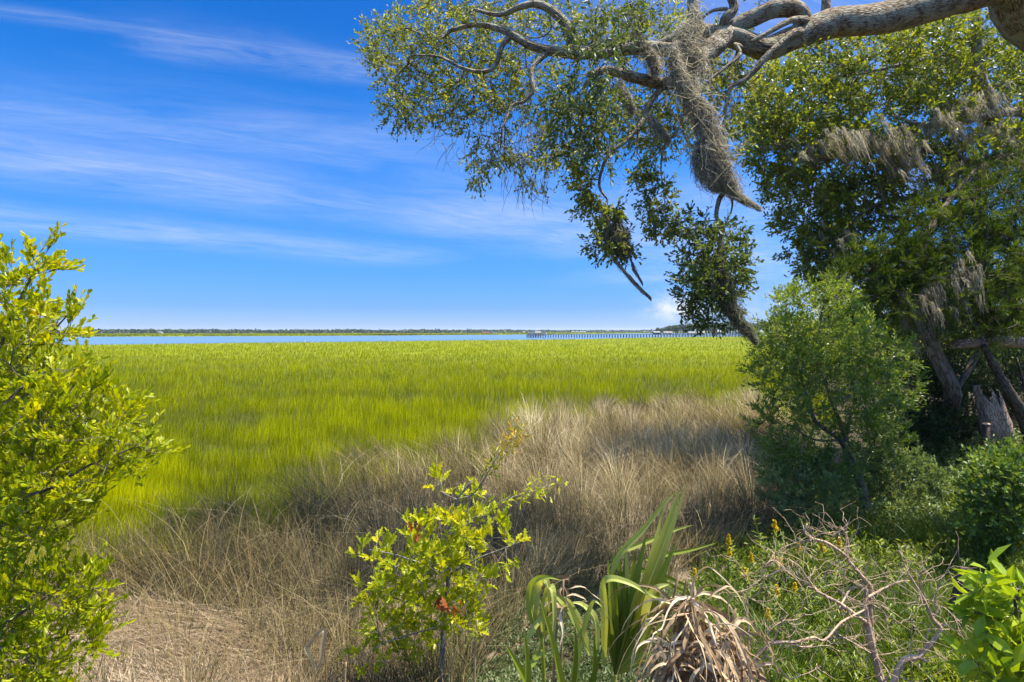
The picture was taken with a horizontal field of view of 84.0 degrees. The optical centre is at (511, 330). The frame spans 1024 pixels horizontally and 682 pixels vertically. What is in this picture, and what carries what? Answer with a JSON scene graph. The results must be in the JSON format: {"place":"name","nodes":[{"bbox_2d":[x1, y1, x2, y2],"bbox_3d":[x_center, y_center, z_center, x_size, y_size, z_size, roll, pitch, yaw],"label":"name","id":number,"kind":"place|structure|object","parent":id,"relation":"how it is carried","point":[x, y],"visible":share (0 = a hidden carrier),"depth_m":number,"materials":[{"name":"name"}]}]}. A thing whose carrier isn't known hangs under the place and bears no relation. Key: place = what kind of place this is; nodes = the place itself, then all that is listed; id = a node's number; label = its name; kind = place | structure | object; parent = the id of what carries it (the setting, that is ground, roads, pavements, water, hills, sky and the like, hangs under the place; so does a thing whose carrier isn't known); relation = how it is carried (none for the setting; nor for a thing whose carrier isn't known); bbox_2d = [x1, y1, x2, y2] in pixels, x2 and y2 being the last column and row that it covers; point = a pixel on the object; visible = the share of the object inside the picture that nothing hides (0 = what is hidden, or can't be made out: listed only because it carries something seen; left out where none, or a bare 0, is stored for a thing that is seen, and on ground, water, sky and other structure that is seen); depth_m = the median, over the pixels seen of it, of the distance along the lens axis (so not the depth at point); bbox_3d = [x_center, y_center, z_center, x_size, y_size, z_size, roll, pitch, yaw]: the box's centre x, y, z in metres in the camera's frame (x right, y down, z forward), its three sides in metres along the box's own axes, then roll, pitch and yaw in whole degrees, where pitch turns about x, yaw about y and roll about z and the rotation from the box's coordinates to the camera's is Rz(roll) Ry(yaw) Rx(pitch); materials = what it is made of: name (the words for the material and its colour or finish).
{"place":"outdoors","nodes":[
{"label":"outdoors","id":0,"kind":"place"},
{"bbox_2d":[26,332,650,336],"bbox_3d":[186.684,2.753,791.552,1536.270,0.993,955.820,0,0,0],"label":"marsh grass","id":1,"kind":"structure","parent":0,"point":[227,334],"depth_m":436.15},
{"bbox_2d":[16,328,696,333],"bbox_3d":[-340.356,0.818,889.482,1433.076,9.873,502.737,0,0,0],"label":"woods","id":2,"kind":"object","parent":1,"relation":"on","point":[212,330],"visible":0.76,"depth_m":694.92,"materials":[{"name":"green plant"}]},
{"bbox_2d":[19,333,763,345],"bbox_3d":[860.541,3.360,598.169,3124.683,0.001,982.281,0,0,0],"label":"water","id":3,"kind":"structure","parent":0,"point":[170,340],"depth_m":246.98,"materials":[{"name":"blue liquid"}]},
{"bbox_2d":[528,331,545,337],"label":"pier head","id":4,"kind":"object","parent":3,"relation":"in","point":[536,334],"visible":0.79,"depth_m":280.76},
{"bbox_2d":[530,332,772,336],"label":"long dock","id":5,"kind":"object","parent":3,"relation":"in","point":[706,334],"visible":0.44,"depth_m":286.94,"materials":[{"name":"grey wood"}]},
{"bbox_2d":[0,331,1023,681],"bbox_3d":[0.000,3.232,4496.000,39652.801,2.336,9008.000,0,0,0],"label":"ground","id":6,"kind":"structure","parent":0,"point":[486,355],"depth_m":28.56,"materials":[{"name":"plant"}]},
{"bbox_2d":[0,538,135,681],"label":"groundsel bush","id":7,"kind":"object","parent":6,"relation":"on","point":[91,569],"visible":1,"depth_m":3.07,"materials":[{"name":"green plant"}]},
{"bbox_2d":[0,221,190,567],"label":"groundsel bush","id":8,"kind":"object","parent":6,"relation":"on","point":[40,396],"visible":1,"depth_m":3.30,"materials":[{"name":"green plant"}]},
{"bbox_2d":[1,527,400,681],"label":"straw drift","id":9,"kind":"object","parent":6,"relation":"on","point":[141,639],"visible":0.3,"depth_m":5.62,"materials":[{"name":"beige plant"}]},
{"bbox_2d":[304,628,326,681],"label":"dry stem","id":10,"kind":"object","parent":6,"relation":"on","point":[323,631],"visible":1,"depth_m":4.20,"materials":[{"name":"plant"}]},
{"bbox_2d":[344,662,346,681],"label":"dry stalk","id":11,"kind":"object","parent":6,"relation":"on","point":[345,672],"visible":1,"depth_m":4.20,"materials":[{"name":"plant"}]},
{"bbox_2d":[0,381,849,681],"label":"rush bed","id":12,"kind":"object","parent":6,"relation":"on","point":[722,437],"visible":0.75,"depth_m":8.01,"materials":[{"name":"beige plant"}]},
{"bbox_2d":[335,417,568,681],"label":"oak sapling","id":13,"kind":"object","parent":6,"relation":"on","point":[458,520],"visible":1,"depth_m":4.56,"materials":[{"name":"green plant"}]},
{"bbox_2d":[451,649,452,681],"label":"dry stalk","id":14,"kind":"object","parent":6,"relation":"on","point":[451,665],"visible":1,"depth_m":4.39,"materials":[{"name":"plant"}]},
{"bbox_2d":[474,619,477,681],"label":"dry stalk","id":15,"kind":"object","parent":6,"relation":"on","point":[475,653],"visible":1,"depth_m":4.29,"materials":[{"name":"plant"}]},
{"bbox_2d":[404,567,686,681],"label":"ground cover","id":16,"kind":"object","parent":6,"relation":"on","point":[584,674],"visible":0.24,"depth_m":5.52,"materials":[{"name":"green plant"}]},
{"bbox_2d":[505,575,601,681],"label":"palmetto","id":17,"kind":"object","parent":6,"relation":"on","point":[534,586],"visible":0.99,"depth_m":3.97,"materials":[{"name":"green plant"}]},
{"bbox_2d":[537,575,611,681],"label":"dead palm frond","id":18,"kind":"object","parent":17,"relation":"attached to","point":[560,611],"visible":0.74,"depth_m":4.02,"materials":[{"name":"plant"}]},
{"bbox_2d":[564,483,718,681],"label":"palmetto","id":19,"kind":"object","parent":6,"relation":"on","point":[622,604],"visible":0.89,"depth_m":4.20,"materials":[{"name":"green plant"}]},
{"bbox_2d":[607,566,776,681],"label":"dead palm frond","id":20,"kind":"object","parent":19,"relation":"on","point":[692,613],"visible":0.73,"depth_m":3.83,"materials":[{"name":"plant"}]},
{"bbox_2d":[631,614,778,681],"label":"dead palm frond","id":21,"kind":"object","parent":20,"relation":"on","point":[678,669],"visible":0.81,"depth_m":3.66,"materials":[{"name":"plant"}]},
{"bbox_2d":[684,608,773,681],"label":"dead palm frond","id":22,"kind":"object","parent":20,"relation":"on","point":[728,636],"visible":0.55,"depth_m":3.74,"materials":[{"name":"plant"}]},
{"bbox_2d":[672,325,679,333],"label":"shore tree","id":23,"kind":"object","parent":6,"relation":"on","point":[675,329],"visible":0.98,"depth_m":440.88,"materials":[{"name":"green plant"}]},
{"bbox_2d":[678,324,687,333],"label":"shore tree","id":24,"kind":"object","parent":6,"relation":"on","point":[683,327],"visible":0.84,"depth_m":438.50,"materials":[{"name":"green plant"}]},
{"bbox_2d":[346,0,1023,339],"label":"live oak","id":25,"kind":"object","parent":6,"relation":"on","point":[808,28],"visible":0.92,"depth_m":7.85,"materials":[{"name":"green plant"}]},
{"bbox_2d":[600,208,612,250],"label":"spanish moss","id":26,"kind":"object","parent":25,"relation":"hanging from","point":[607,234],"visible":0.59,"depth_m":6.87,"materials":[{"name":"grey plant"}]},
{"bbox_2d":[606,216,638,262],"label":"spanish moss","id":27,"kind":"object","parent":25,"relation":"attached to","point":[618,227],"visible":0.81,"depth_m":6.84,"materials":[{"name":"plant"}]},
{"bbox_2d":[615,77,636,117],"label":"spanish moss","id":28,"kind":"object","parent":25,"relation":"attached to","point":[631,109],"visible":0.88,"depth_m":7.08,"materials":[{"name":"grey plant"}]},
{"bbox_2d":[609,254,651,300],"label":"moss","id":29,"kind":"object","parent":25,"relation":"attached to","point":[632,280],"visible":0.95,"depth_m":6.89,"materials":[{"name":"grey plant"}]},
{"bbox_2d":[628,251,642,285],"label":"spanish moss","id":30,"kind":"object","parent":25,"relation":"hanging from","point":[634,268],"visible":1,"depth_m":6.89,"materials":[{"name":"grey plant"}]},
{"bbox_2d":[627,26,663,79],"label":"spanish moss","id":31,"kind":"object","parent":25,"relation":"attached to","point":[649,55],"visible":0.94,"depth_m":7.26,"materials":[{"name":"grey plant"}]},
{"bbox_2d":[646,111,671,144],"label":"spanish moss","id":32,"kind":"object","parent":25,"relation":"attached to","point":[656,126],"visible":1,"depth_m":7.15,"materials":[{"name":"grey plant"}]},
{"bbox_2d":[659,0,721,83],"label":"spanish moss","id":33,"kind":"object","parent":25,"relation":"attached to","point":[689,32],"visible":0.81,"depth_m":7.41,"materials":[{"name":"grey plant"}]},
{"bbox_2d":[679,141,729,200],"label":"spanish moss","id":34,"kind":"object","parent":25,"relation":"attached to","point":[698,168],"visible":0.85,"depth_m":6.84,"materials":[{"name":"grey plant"}]},
{"bbox_2d":[656,40,761,212],"bbox_3d":[2.355,-2.547,6.923,1.195,2.272,0.748,0,0,35],"label":"spanish moss","id":35,"kind":"object","parent":25,"relation":"attached to","point":[708,128],"visible":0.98,"depth_m":6.82,"materials":[{"name":"grey plant"}]},
{"bbox_2d":[707,221,759,345],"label":"spanish moss","id":36,"kind":"object","parent":25,"relation":"attached to","point":[732,311],"visible":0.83,"depth_m":6.62,"materials":[{"name":"grey plant"}]},
{"bbox_2d":[686,323,696,330],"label":"shore tree","id":37,"kind":"object","parent":6,"relation":"on","point":[689,324],"visible":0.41,"depth_m":430.89,"materials":[{"name":"green plant"}]},
{"bbox_2d":[692,547,772,611],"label":"flowering weed","id":38,"kind":"object","parent":6,"relation":"on","point":[729,553],"visible":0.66,"depth_m":6.24,"materials":[{"name":"green plant"}]},
{"bbox_2d":[726,587,754,639],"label":"willow leaved weed","id":39,"kind":"object","parent":6,"relation":"on","point":[737,614],"visible":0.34,"depth_m":5.79,"materials":[{"name":"green plant"}]},
{"bbox_2d":[726,534,774,610],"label":"flowering weed","id":40,"kind":"object","parent":6,"relation":"on","point":[728,540],"visible":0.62,"depth_m":6.59,"materials":[{"name":"green plant"}]},
{"bbox_2d":[736,556,783,600],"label":"flowering weed","id":41,"kind":"object","parent":6,"relation":"on","point":[743,565],"visible":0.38,"depth_m":6.55,"materials":[{"name":"green plant"}]},
{"bbox_2d":[747,552,794,618],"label":"flowering weed","id":42,"kind":"object","parent":6,"relation":"on","point":[752,558],"visible":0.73,"depth_m":6.29,"materials":[{"name":"green plant"}]},
{"bbox_2d":[762,324,794,357],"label":"background tree","id":43,"kind":"object","parent":6,"relation":"on","point":[775,336],"visible":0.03,"depth_m":60.12,"materials":[{"name":"green plant"}]},
{"bbox_2d":[752,514,827,589],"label":"flowering weed","id":44,"kind":"object","parent":6,"relation":"on","point":[774,526],"visible":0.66,"depth_m":6.97,"materials":[{"name":"green plant"}]},
{"bbox_2d":[766,313,824,373],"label":"background tree","id":45,"kind":"object","parent":6,"relation":"on","point":[787,332],"visible":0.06,"depth_m":40.10,"materials":[{"name":"green plant"}]},
{"bbox_2d":[768,582,826,638],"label":"willow leaved weed","id":46,"kind":"object","parent":6,"relation":"on","point":[790,600],"visible":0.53,"depth_m":5.87,"materials":[{"name":"green plant"}]},
{"bbox_2d":[765,582,846,651],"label":"flowering weed","id":47,"kind":"object","parent":6,"relation":"on","point":[795,588],"visible":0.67,"depth_m":5.50,"materials":[{"name":"green plant"}]},
{"bbox_2d":[775,299,842,389],"bbox_3d":[16.214,0.669,29.777,4.270,4.979,4.417,0,0,0],"label":"background tree","id":48,"kind":"object","parent":6,"relation":"on","point":[820,386],"visible":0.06,"depth_m":29.91,"materials":[{"name":"green plant"}]},
{"bbox_2d":[751,439,874,530],"bbox_3d":[4.759,2.517,8.949,2.287,1.663,1.626,0,0,0],"label":"shrub","id":49,"kind":"object","parent":6,"relation":"on","point":[799,500],"visible":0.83,"depth_m":8.70,"materials":[{"name":"green plant"}]},
{"bbox_2d":[712,501,925,681],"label":"dead shrub","id":50,"kind":"object","parent":6,"relation":"on","point":[867,620],"visible":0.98,"depth_m":4.26,"materials":[{"name":"grey wood"}]},
{"bbox_2d":[794,537,843,594],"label":"flowering weed","id":51,"kind":"object","parent":6,"relation":"on","point":[839,542],"visible":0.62,"depth_m":6.66,"materials":[{"name":"green plant"}]},
{"bbox_2d":[801,567,838,612],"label":"willow leaved weed","id":52,"kind":"object","parent":6,"relation":"on","point":[821,582],"visible":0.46,"depth_m":6.27,"materials":[{"name":"green plant"}]},
{"bbox_2d":[801,577,851,630],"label":"willow leaved weed","id":53,"kind":"object","parent":6,"relation":"on","point":[804,590],"visible":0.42,"depth_m":5.93,"materials":[{"name":"green plant"}]},
{"bbox_2d":[795,616,864,673],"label":"willow leaved weed","id":54,"kind":"object","parent":6,"relation":"on","point":[856,657],"visible":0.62,"depth_m":5.06,"materials":[{"name":"green plant"}]},
{"bbox_2d":[799,518,863,589],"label":"willow leaved weed","id":55,"kind":"object","parent":6,"relation":"on","point":[844,562],"visible":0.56,"depth_m":6.89,"materials":[{"name":"green plant"}]},
{"bbox_2d":[733,269,932,524],"bbox_3d":[5.353,1.112,9.348,3.736,4.306,2.387,0,0,0],"label":"wax myrtle","id":56,"kind":"object","parent":6,"relation":"on","point":[866,418],"visible":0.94,"depth_m":9.00,"materials":[{"name":"green plant"}]},
{"bbox_2d":[801,295,896,392],"bbox_3d":[15.322,0.337,26.691,3.740,5.019,4.402,0,0,-32],"label":"background tree","id":57,"kind":"object","parent":6,"relation":"on","point":[832,340],"visible":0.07,"depth_m":26.02,"materials":[{"name":"green plant"}]},
{"bbox_2d":[676,491,1023,681],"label":"leafy undergrowth","id":58,"kind":"object","parent":6,"relation":"on","point":[934,666],"visible":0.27,"depth_m":6.98,"materials":[{"name":"green plant"}]},
{"bbox_2d":[835,529,910,578],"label":"willow leaved weed","id":59,"kind":"object","parent":6,"relation":"on","point":[887,557],"visible":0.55,"depth_m":6.83,"materials":[{"name":"green plant"}]},
{"bbox_2d":[726,7,1023,306],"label":"live oak","id":60,"kind":"object","parent":6,"relation":"on","point":[961,65],"visible":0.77,"depth_m":12.76,"materials":[{"name":"green plant"}]},
{"bbox_2d":[759,135,819,173],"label":"spanish moss","id":61,"kind":"object","parent":60,"relation":"attached to","point":[799,152],"visible":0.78,"depth_m":12.18,"materials":[{"name":"grey plant"}]},
{"bbox_2d":[807,126,867,171],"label":"spanish moss","id":62,"kind":"object","parent":60,"relation":"attached to","point":[838,143],"visible":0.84,"depth_m":12.09,"materials":[{"name":"grey plant"}]},
{"bbox_2d":[813,220,863,282],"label":"spanish moss","id":63,"kind":"object","parent":60,"relation":"attached to","point":[845,234],"visible":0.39,"depth_m":12.22,"materials":[{"name":"grey plant"}]},
{"bbox_2d":[842,126,907,186],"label":"spanish moss","id":64,"kind":"object","parent":60,"relation":"attached to","point":[862,138],"visible":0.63,"depth_m":12.14,"materials":[{"name":"grey plant"}]},
{"bbox_2d":[867,114,932,218],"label":"spanish moss","id":65,"kind":"object","parent":60,"relation":"attached to","point":[893,135],"visible":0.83,"depth_m":12.11,"materials":[{"name":"grey plant"}]},
{"bbox_2d":[885,79,1016,152],"bbox_3d":[9.764,-4.726,12.608,2.642,1.570,1.527,0,0,-13],"label":"spanish moss","id":66,"kind":"object","parent":60,"relation":"attached to","point":[934,120],"visible":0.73,"depth_m":12.39,"materials":[{"name":"grey plant"}]},
{"bbox_2d":[920,160,996,196],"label":"spanish moss","id":67,"kind":"object","parent":60,"relation":"attached to","point":[951,176],"visible":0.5,"depth_m":12.43,"materials":[{"name":"grey plant"}]},
{"bbox_2d":[940,120,1021,174],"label":"spanish moss","id":68,"kind":"object","parent":60,"relation":"attached to","point":[969,136],"visible":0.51,"depth_m":12.48,"materials":[{"name":"grey plant"}]},
{"bbox_2d":[836,300,954,372],"bbox_3d":[17.945,-0.135,27.118,5.046,4.647,4.194,0,0,0],"label":"background tree","id":69,"kind":"object","parent":6,"relation":"on","point":[887,352],"visible":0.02,"depth_m":26.82,"materials":[{"name":"green plant"}]},
{"bbox_2d":[842,432,952,512],"bbox_3d":[6.676,2.469,9.876,2.209,1.558,1.446,0,0,0],"label":"shrub","id":70,"kind":"object","parent":6,"relation":"on","point":[897,482],"visible":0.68,"depth_m":9.61,"materials":[{"name":"green plant"}]},
{"bbox_2d":[886,621,923,670],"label":"willow leaved weed","id":71,"kind":"object","parent":6,"relation":"on","point":[891,641],"visible":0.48,"depth_m":5.13,"materials":[{"name":"green plant"}]},
{"bbox_2d":[888,545,923,595],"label":"willow leaved weed","id":72,"kind":"object","parent":6,"relation":"on","point":[909,565],"visible":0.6,"depth_m":6.51,"materials":[{"name":"green plant"}]},
{"bbox_2d":[885,603,931,637],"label":"willow leaved weed","id":73,"kind":"object","parent":6,"relation":"on","point":[894,616],"visible":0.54,"depth_m":5.58,"materials":[{"name":"green plant"}]},
{"bbox_2d":[810,137,1023,429],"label":"cedar tree","id":74,"kind":"object","parent":6,"relation":"on","point":[911,259],"visible":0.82,"depth_m":11.09,"materials":[{"name":"green plant"}]},
{"bbox_2d":[877,300,954,358],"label":"spanish moss","id":75,"kind":"object","parent":74,"relation":"attached to","point":[904,321],"visible":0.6,"depth_m":11.05,"materials":[{"name":"grey plant"}]},
{"bbox_2d":[874,281,973,357],"bbox_3d":[8.051,-0.198,11.052,1.461,1.545,1.294,0,0,-9],"label":"spanish moss","id":76,"kind":"object","parent":74,"relation":"hanging from","point":[938,302],"visible":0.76,"depth_m":10.70,"materials":[{"name":"grey plant"}]},
{"bbox_2d":[922,250,988,322],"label":"spanish moss","id":77,"kind":"object","parent":74,"relation":"hanging from","point":[973,275],"visible":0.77,"depth_m":10.61,"materials":[{"name":"grey plant"}]},
{"bbox_2d":[951,336,1023,348],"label":"fallen log","id":78,"kind":"object","parent":74,"relation":"on","point":[966,343],"visible":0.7,"depth_m":11.21,"materials":[{"name":"grey wood"}]},
{"bbox_2d":[853,343,984,459],"bbox_3d":[9.182,1.623,12.700,5.568,2.756,1.948,0,0,-41],"label":"thicket shrub","id":79,"kind":"object","parent":6,"relation":"on","point":[924,411],"visible":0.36,"depth_m":12.06,"materials":[{"name":"green plant"}]},
{"bbox_2d":[821,425,1023,539],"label":"shaded undergrowth","id":80,"kind":"object","parent":6,"relation":"on","point":[948,462],"visible":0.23,"depth_m":9.73,"materials":[{"name":"green plant"}]},
{"bbox_2d":[878,532,980,681],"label":"dead shrub","id":81,"kind":"object","parent":6,"relation":"on","point":[921,653],"visible":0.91,"depth_m":4.59,"materials":[{"name":"grey wood"}]},
{"bbox_2d":[901,553,974,601],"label":"willow leaved weed","id":82,"kind":"object","parent":6,"relation":"on","point":[967,559],"visible":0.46,"depth_m":6.52,"materials":[{"name":"green plant"}]},
{"bbox_2d":[879,264,1019,380],"bbox_3d":[17.887,-0.511,23.520,5.600,5.248,4.054,0,0,35],"label":"background tree","id":83,"kind":"object","parent":6,"relation":"on","point":[924,347],"visible":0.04,"depth_m":23.73,"materials":[{"name":"green plant"}]},
{"bbox_2d":[904,333,997,463],"bbox_3d":[9.565,1.544,12.411,1.810,2.976,4.283,0,0,39],"label":"thicket shrub","id":84,"kind":"object","parent":6,"relation":"on","point":[942,435],"visible":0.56,"depth_m":11.97,"materials":[{"name":"green plant"}]},
{"bbox_2d":[945,566,972,638],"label":"weed","id":85,"kind":"object","parent":6,"relation":"on","point":[955,590],"visible":0.25,"depth_m":5.75,"materials":[{"name":"green plant"}]},
{"bbox_2d":[942,267,1011,378],"bbox_3d":[19.912,-0.319,24.143,4.963,4.866,4.770,0,0,0],"label":"background tree","id":86,"kind":"object","parent":6,"relation":"on","point":[971,335],"visible":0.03,"depth_m":23.86,"materials":[{"name":"green plant"}]},
{"bbox_2d":[939,544,1023,681],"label":"leafy sapling","id":87,"kind":"object","parent":6,"relation":"on","point":[998,633],"visible":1,"depth_m":2.47,"materials":[{"name":"green plant"}]},
{"bbox_2d":[945,435,1023,557],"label":"broad leaved shrub","id":88,"kind":"object","parent":6,"relation":"on","point":[1001,505],"visible":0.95,"depth_m":7.09,"materials":[{"name":"green plant"}]},
{"bbox_2d":[981,423,990,450],"bbox_3d":[9.146,2.256,10.976,0.142,0.955,0.142,0,0,0],"label":"fence post","id":89,"kind":"object","parent":6,"relation":"on","point":[985,430],"visible":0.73,"depth_m":10.93,"materials":[{"name":"grey wood"}]},
{"bbox_2d":[962,346,1023,427],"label":"thicket shrub","id":90,"kind":"object","parent":6,"relation":"on","point":[1010,370],"visible":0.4,"depth_m":12.97,"materials":[{"name":"green plant"}]},
{"bbox_2d":[972,384,1014,460],"bbox_3d":[9.575,1.832,11.201,0.733,1.531,0.528,0,0,-21],"label":"broken trunk","id":91,"kind":"object","parent":6,"relation":"on","point":[993,412],"visible":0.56,"depth_m":11.07,"materials":[{"name":"grey wood"}]},
{"bbox_2d":[970,248,1023,379],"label":"background tree","id":92,"kind":"object","parent":6,"relation":"on","point":[1016,299],"visible":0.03,"depth_m":21.91,"materials":[{"name":"green plant"}]},
{"bbox_2d":[980,344,1023,438],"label":"leaning stem","id":93,"kind":"object","parent":6,"relation":"on","point":[1015,402],"visible":0.99,"depth_m":11.14,"materials":[{"name":"brown plant"}]},
{"bbox_2d":[0,0,1023,330],"label":"sky","id":94,"kind":"structure","parent":0,"point":[209,164],"materials":[{"name":"blue"}]},
{"bbox_2d":[652,438,1023,681],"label":"bank grass","id":95,"kind":"structure","parent":0,"point":[923,626],"depth_m":6.18,"materials":[{"name":"green plant"}]}
]}

